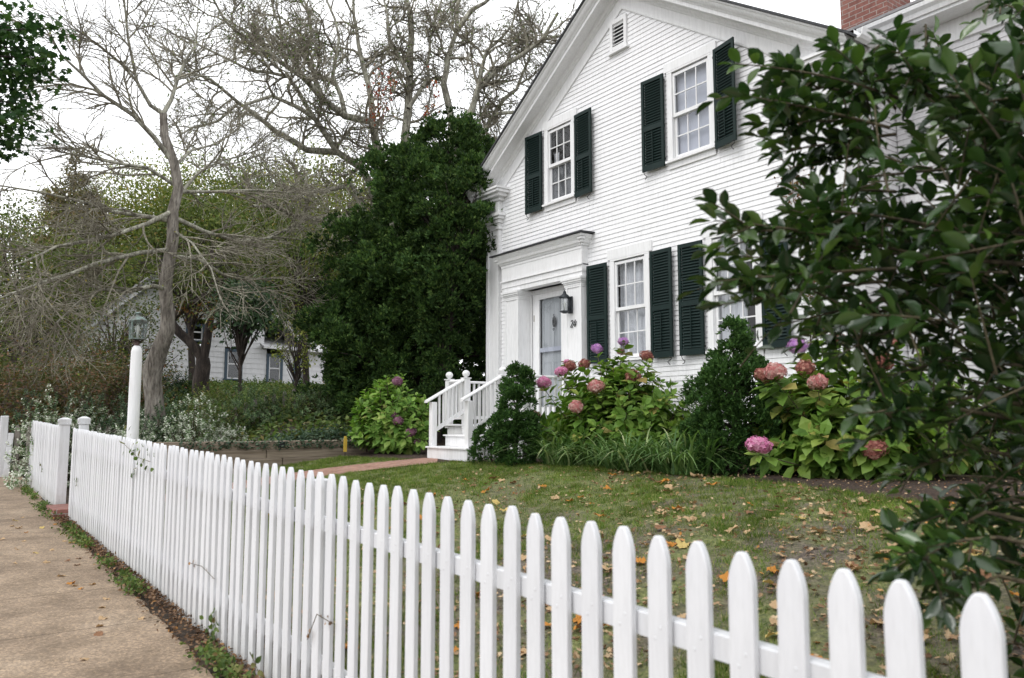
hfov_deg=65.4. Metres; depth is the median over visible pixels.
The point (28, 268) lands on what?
understory tree
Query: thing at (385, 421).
hydrangea bush
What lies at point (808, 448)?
hydrangea bush
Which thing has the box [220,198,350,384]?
understory tree
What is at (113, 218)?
background tree
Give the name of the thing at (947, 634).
leaf fragments
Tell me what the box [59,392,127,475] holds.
border shrub
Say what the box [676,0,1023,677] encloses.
holly tree
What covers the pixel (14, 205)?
background tree
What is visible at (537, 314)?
storm door
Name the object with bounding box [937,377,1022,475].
hydrangea bush
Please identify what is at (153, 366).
bare tree
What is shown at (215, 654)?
weeds
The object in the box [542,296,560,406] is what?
front door
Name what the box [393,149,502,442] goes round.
false cypress tree
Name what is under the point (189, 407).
border shrub
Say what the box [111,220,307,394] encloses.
forked tree
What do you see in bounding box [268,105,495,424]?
false cypress tree
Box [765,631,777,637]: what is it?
fallen leaf
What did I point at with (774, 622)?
fallen leaf
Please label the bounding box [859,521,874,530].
fallen leaf
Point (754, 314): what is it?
window
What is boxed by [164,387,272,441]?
border shrub
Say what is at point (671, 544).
fallen leaf
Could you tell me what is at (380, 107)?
red creeper
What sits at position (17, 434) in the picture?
shrub
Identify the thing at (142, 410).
border shrub
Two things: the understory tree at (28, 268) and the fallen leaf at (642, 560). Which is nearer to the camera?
the fallen leaf at (642, 560)
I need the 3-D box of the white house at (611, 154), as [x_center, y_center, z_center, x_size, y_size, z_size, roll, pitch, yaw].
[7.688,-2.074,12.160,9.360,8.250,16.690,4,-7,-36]
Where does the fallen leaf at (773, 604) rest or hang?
on the lawn at (822, 630)
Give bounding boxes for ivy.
[178,423,428,450]
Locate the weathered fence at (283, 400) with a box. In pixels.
[219,389,316,429]
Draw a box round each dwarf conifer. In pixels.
[467,422,513,463]
[485,360,544,465]
[679,313,794,477]
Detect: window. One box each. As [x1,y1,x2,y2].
[186,323,204,343]
[223,348,242,381]
[266,353,282,383]
[292,355,308,383]
[542,108,589,211]
[607,240,652,366]
[663,41,717,169]
[702,212,764,357]
[905,178,984,321]
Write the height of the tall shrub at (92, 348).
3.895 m
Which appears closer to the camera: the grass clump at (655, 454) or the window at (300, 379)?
the grass clump at (655, 454)
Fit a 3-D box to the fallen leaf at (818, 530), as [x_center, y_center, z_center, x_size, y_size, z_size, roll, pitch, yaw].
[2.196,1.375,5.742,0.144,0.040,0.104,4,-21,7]
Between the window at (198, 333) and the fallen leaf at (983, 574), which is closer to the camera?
the fallen leaf at (983, 574)
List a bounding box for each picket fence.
[27,418,71,504]
[68,416,1007,677]
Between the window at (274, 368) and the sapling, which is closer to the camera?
the sapling
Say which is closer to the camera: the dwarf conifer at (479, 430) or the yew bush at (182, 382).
the dwarf conifer at (479, 430)
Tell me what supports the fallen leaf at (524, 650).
on the lawn at (822, 630)
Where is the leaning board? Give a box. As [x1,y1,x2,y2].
[3,433,13,476]
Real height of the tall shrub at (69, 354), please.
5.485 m
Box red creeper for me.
[363,63,440,149]
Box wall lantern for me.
[559,288,572,313]
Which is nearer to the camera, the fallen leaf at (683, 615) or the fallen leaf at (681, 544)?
the fallen leaf at (683, 615)
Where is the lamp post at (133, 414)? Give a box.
[126,312,147,479]
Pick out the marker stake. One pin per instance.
(345, 445)
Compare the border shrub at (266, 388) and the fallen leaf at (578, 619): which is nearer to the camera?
the fallen leaf at (578, 619)
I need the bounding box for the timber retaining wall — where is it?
[152,440,374,473]
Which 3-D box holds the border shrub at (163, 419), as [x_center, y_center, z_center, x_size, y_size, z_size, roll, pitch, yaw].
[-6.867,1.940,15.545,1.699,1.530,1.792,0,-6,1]
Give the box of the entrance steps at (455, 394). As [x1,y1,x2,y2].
[424,365,597,461]
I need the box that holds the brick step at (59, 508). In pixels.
[46,504,68,520]
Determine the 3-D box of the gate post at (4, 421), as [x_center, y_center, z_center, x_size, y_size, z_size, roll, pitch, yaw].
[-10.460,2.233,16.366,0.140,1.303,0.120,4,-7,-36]
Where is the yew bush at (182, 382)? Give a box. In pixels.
[162,364,191,403]
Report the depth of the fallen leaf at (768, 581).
4.86 m
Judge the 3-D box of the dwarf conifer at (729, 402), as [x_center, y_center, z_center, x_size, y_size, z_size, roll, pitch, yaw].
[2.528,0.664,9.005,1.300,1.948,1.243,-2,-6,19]
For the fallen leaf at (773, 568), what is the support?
on the lawn at (822, 630)
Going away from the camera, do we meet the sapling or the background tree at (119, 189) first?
the sapling
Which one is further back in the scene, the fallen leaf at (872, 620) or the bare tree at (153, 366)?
the bare tree at (153, 366)
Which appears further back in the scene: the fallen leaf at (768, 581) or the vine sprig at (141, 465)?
the vine sprig at (141, 465)
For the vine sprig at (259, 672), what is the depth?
4.32 m
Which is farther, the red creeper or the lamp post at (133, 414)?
the red creeper
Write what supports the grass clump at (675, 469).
on the mulch bed
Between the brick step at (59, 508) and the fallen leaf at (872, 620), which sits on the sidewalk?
the brick step at (59, 508)
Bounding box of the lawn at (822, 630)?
[163,457,1023,677]
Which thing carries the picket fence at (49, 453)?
on the ground at (189, 631)
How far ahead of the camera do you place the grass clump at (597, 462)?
10.38 m
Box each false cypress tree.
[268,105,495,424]
[304,244,420,418]
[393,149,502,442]
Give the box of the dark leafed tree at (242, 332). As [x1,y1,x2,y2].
[200,268,290,395]
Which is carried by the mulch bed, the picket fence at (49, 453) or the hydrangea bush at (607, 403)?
the hydrangea bush at (607, 403)
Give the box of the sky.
[0,0,914,375]
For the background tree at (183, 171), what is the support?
on the ground at (189, 631)
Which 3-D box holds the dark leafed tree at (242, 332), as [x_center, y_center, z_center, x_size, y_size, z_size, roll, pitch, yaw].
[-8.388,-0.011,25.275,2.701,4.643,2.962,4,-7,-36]
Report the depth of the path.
12.46 m
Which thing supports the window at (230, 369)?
in the neighbouring house at (260, 362)
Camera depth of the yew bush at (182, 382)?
30.82 m
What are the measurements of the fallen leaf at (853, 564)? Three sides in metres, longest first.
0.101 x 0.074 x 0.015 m
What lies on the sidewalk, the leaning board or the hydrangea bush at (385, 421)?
the leaning board
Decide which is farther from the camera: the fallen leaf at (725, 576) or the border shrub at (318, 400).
the border shrub at (318, 400)
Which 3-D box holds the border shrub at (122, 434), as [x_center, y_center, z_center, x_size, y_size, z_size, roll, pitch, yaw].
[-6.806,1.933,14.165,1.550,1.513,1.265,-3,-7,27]
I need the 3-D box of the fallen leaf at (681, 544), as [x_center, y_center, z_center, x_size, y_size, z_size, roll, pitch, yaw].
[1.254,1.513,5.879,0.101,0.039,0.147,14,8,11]
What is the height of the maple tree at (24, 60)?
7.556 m
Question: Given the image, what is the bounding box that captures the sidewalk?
[0,472,212,677]
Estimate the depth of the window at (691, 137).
12.05 m
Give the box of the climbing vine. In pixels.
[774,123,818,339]
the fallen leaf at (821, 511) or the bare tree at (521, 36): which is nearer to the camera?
the fallen leaf at (821, 511)
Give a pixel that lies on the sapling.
(297, 374)
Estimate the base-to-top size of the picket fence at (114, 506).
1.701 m
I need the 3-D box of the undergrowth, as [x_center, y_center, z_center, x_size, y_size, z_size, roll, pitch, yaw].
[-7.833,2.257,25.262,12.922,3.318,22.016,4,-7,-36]
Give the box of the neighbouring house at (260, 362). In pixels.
[54,241,324,389]
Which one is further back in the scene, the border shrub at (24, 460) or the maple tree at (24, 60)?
the border shrub at (24, 460)
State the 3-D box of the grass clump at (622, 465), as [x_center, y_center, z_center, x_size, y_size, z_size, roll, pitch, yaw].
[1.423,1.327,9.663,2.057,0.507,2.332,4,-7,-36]
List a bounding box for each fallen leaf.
[94,631,102,635]
[521,647,526,654]
[573,614,581,623]
[636,557,645,562]
[653,524,665,528]
[666,541,676,546]
[676,538,688,547]
[676,613,685,617]
[682,516,699,521]
[719,571,728,581]
[724,525,738,532]
[763,579,775,585]
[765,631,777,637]
[766,565,778,572]
[769,599,776,608]
[769,618,777,624]
[806,526,826,531]
[818,508,832,516]
[845,561,858,568]
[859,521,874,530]
[869,618,883,623]
[968,568,991,578]
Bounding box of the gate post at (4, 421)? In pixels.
[0,416,8,476]
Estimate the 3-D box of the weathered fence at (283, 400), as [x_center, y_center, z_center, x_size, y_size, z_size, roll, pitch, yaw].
[-4.890,1.738,18.538,3.700,1.200,0.076,4,-7,-36]
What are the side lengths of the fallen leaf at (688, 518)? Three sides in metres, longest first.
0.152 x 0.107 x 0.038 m
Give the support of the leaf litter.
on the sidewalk
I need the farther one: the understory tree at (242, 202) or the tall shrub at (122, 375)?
the understory tree at (242, 202)
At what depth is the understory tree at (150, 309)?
29.99 m
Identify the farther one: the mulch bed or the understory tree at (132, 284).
the understory tree at (132, 284)
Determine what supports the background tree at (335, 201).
on the ground at (189, 631)
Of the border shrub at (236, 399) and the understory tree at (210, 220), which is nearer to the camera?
the border shrub at (236, 399)
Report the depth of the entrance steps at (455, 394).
12.80 m
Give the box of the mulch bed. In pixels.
[339,451,1023,513]
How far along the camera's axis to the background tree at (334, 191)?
51.14 m
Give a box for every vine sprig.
[120,425,153,477]
[199,607,218,640]
[249,652,263,676]
[306,614,332,639]
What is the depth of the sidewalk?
5.70 m
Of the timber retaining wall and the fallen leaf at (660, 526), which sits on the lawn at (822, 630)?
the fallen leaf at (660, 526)
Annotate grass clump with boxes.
[505,428,613,465]
[517,428,641,466]
[551,428,687,470]
[575,426,747,472]
[590,427,780,474]
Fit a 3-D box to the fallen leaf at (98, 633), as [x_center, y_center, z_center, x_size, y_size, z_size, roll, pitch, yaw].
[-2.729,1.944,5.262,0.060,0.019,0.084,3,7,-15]
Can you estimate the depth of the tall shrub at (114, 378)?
22.20 m
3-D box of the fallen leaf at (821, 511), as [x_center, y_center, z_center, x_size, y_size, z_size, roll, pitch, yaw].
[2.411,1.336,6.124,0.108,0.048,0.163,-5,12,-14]
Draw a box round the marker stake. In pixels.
[343,436,346,451]
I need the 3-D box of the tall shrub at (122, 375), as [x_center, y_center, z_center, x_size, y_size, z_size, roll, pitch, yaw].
[-14.405,2.062,28.842,4.489,3.606,4.909,4,-7,-36]
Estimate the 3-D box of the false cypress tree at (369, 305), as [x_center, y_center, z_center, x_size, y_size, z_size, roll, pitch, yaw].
[-3.355,-0.094,18.379,2.770,4.454,2.948,4,-7,-36]
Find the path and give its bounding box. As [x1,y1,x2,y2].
[165,458,437,500]
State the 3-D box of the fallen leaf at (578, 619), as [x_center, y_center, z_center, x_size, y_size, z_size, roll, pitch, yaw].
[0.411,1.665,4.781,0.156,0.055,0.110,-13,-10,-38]
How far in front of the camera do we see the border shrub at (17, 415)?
17.27 m
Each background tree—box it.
[0,165,156,317]
[0,180,128,391]
[33,141,219,321]
[100,122,268,347]
[134,134,327,347]
[199,139,355,352]
[246,110,418,345]
[301,152,434,277]
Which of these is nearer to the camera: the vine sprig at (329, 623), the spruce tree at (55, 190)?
the vine sprig at (329, 623)
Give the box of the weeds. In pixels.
[13,485,251,677]
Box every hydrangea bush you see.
[347,373,439,454]
[534,337,700,462]
[725,328,971,480]
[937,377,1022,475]
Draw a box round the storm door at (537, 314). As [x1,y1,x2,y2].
[534,289,564,421]
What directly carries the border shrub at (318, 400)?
on the ground at (189, 631)
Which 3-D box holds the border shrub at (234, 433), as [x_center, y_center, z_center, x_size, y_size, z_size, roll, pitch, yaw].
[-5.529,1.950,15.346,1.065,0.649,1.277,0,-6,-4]
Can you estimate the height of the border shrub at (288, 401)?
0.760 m
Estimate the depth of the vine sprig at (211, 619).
5.14 m
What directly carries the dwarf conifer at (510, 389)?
on the mulch bed
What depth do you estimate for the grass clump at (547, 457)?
10.53 m
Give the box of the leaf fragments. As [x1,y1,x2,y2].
[229,463,1023,677]
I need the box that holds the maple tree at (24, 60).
[0,0,77,164]
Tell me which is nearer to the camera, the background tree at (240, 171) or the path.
the path
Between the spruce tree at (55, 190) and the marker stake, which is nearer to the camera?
the marker stake
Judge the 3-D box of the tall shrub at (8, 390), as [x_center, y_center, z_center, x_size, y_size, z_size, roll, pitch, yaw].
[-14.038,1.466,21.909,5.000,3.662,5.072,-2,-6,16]
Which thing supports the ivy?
on the ground at (189, 631)
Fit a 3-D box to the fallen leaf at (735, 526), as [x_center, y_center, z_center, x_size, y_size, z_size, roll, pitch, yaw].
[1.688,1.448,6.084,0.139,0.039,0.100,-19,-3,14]
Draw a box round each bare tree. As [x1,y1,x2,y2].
[0,0,353,426]
[107,0,576,330]
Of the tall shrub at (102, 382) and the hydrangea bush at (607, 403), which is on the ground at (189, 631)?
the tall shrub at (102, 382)
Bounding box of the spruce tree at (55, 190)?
[1,142,119,359]
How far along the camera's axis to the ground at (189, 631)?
5.86 m
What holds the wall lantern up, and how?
attached to the white house at (611, 154)
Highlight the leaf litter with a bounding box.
[51,515,264,677]
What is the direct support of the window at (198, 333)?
in the neighbouring house at (260, 362)
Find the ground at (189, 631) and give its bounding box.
[9,387,1020,677]
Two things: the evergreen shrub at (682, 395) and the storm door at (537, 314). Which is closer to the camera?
the evergreen shrub at (682, 395)
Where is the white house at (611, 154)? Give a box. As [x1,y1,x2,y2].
[463,0,1023,458]
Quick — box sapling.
[268,308,316,388]
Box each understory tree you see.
[0,199,151,432]
[9,207,157,369]
[58,280,200,409]
[121,173,272,380]
[193,170,318,322]
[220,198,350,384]
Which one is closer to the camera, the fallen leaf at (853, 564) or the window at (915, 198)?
the fallen leaf at (853, 564)
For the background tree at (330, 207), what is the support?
on the ground at (189, 631)
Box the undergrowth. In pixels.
[20,377,482,456]
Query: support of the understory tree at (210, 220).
on the ground at (189, 631)
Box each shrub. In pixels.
[0,288,154,401]
[0,330,130,445]
[0,337,124,448]
[0,342,143,453]
[2,383,114,489]
[2,388,71,476]
[10,424,151,475]
[21,343,192,435]
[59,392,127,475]
[60,344,172,422]
[104,408,155,443]
[105,382,203,441]
[139,399,203,442]
[151,392,228,441]
[158,381,250,436]
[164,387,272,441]
[196,423,254,441]
[204,375,303,428]
[224,378,317,405]
[250,388,321,416]
[275,384,354,420]
[667,375,724,460]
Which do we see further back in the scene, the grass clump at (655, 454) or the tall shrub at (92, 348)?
the tall shrub at (92, 348)
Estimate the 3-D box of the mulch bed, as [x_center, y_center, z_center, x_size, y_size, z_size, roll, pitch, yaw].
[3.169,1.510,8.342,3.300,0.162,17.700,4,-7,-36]
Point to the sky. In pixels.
(826, 12)
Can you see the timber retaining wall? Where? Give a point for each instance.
(270, 456)
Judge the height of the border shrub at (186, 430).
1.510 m
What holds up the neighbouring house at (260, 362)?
on the ground at (189, 631)

